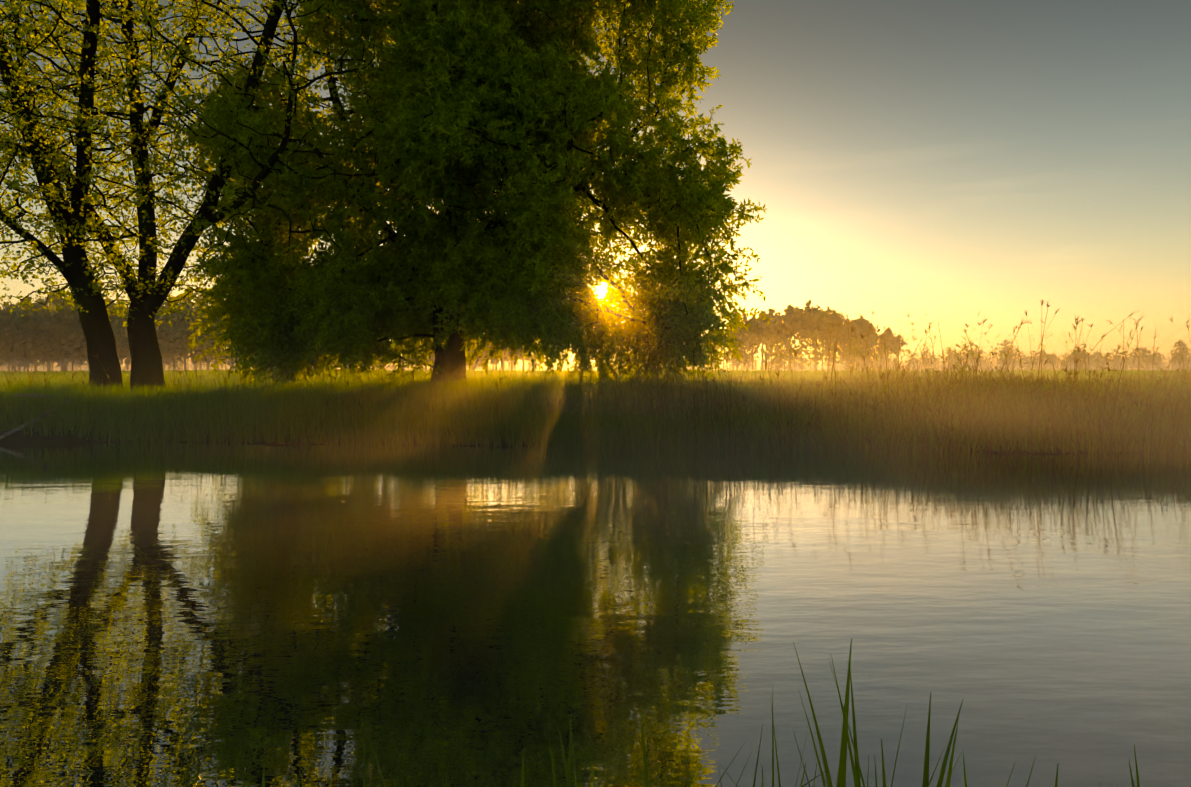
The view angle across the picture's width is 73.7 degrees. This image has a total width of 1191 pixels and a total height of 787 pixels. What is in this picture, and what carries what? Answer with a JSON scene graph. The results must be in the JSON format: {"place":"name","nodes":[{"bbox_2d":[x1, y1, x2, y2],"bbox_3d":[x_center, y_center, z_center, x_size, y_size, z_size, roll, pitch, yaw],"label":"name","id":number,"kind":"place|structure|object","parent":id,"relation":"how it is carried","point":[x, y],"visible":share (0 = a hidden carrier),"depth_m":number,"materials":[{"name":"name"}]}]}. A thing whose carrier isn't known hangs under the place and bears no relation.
{"place":"outdoors","nodes":[
{"label":"outdoors","id":0,"kind":"place"},
{"bbox_2d":[0,317,1190,455],"bbox_3d":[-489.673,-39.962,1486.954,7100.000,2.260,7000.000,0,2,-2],"label":"ground","id":1,"kind":"structure","parent":0,"point":[26,440],"depth_m":15.61,"materials":[{"name":"green plant"}]},
{"bbox_2d":[0,390,118,439],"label":"dead bough","id":2,"kind":"object","parent":1,"relation":"on","point":[14,431],"depth_m":16.31,"materials":[{"name":"brown wood"}]},
{"bbox_2d":[0,0,256,390],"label":"tree","id":3,"kind":"object","parent":1,"relation":"on","point":[15,136],"depth_m":18.60,"materials":[{"name":"green plant"}]},
{"bbox_2d":[0,0,434,391],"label":"tree","id":4,"kind":"object","parent":1,"relation":"on","point":[225,191],"depth_m":18.74,"materials":[{"name":"green plant"}]},
{"bbox_2d":[164,0,771,389],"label":"willow tree","id":5,"kind":"object","parent":1,"relation":"on","point":[492,21],"depth_m":18.81,"materials":[{"name":"green plant"}]},
{"bbox_2d":[0,287,1182,372],"bbox_3d":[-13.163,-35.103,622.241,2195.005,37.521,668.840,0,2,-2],"label":"trees","id":6,"kind":"object","parent":1,"relation":"on","point":[51,317],"depth_m":319.84,"materials":[{"name":"green plant"}]},
{"bbox_2d":[0,299,1190,458],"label":"dry reed grass","id":7,"kind":"structure","parent":1,"relation":"on","point":[939,388],"depth_m":14.89,"materials":[{"name":"beige plant"}]},
{"bbox_2d":[182,638,1139,786],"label":"grass blades","id":8,"kind":"object","parent":1,"relation":"on","point":[856,771],"visible":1,"depth_m":1.76,"materials":[{"name":"green plant"}]},
{"bbox_2d":[697,300,1190,370],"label":"trees","id":9,"kind":"object","parent":1,"relation":"on","point":[795,326],"depth_m":320.61,"materials":[{"name":"green plant"}]},
{"bbox_2d":[0,442,1190,786],"bbox_3d":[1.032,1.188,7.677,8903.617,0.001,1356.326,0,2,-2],"label":"river water","id":10,"kind":"structure","parent":0,"point":[228,694],"depth_m":4.40,"materials":[{"name":"grey liquid"}]}
]}

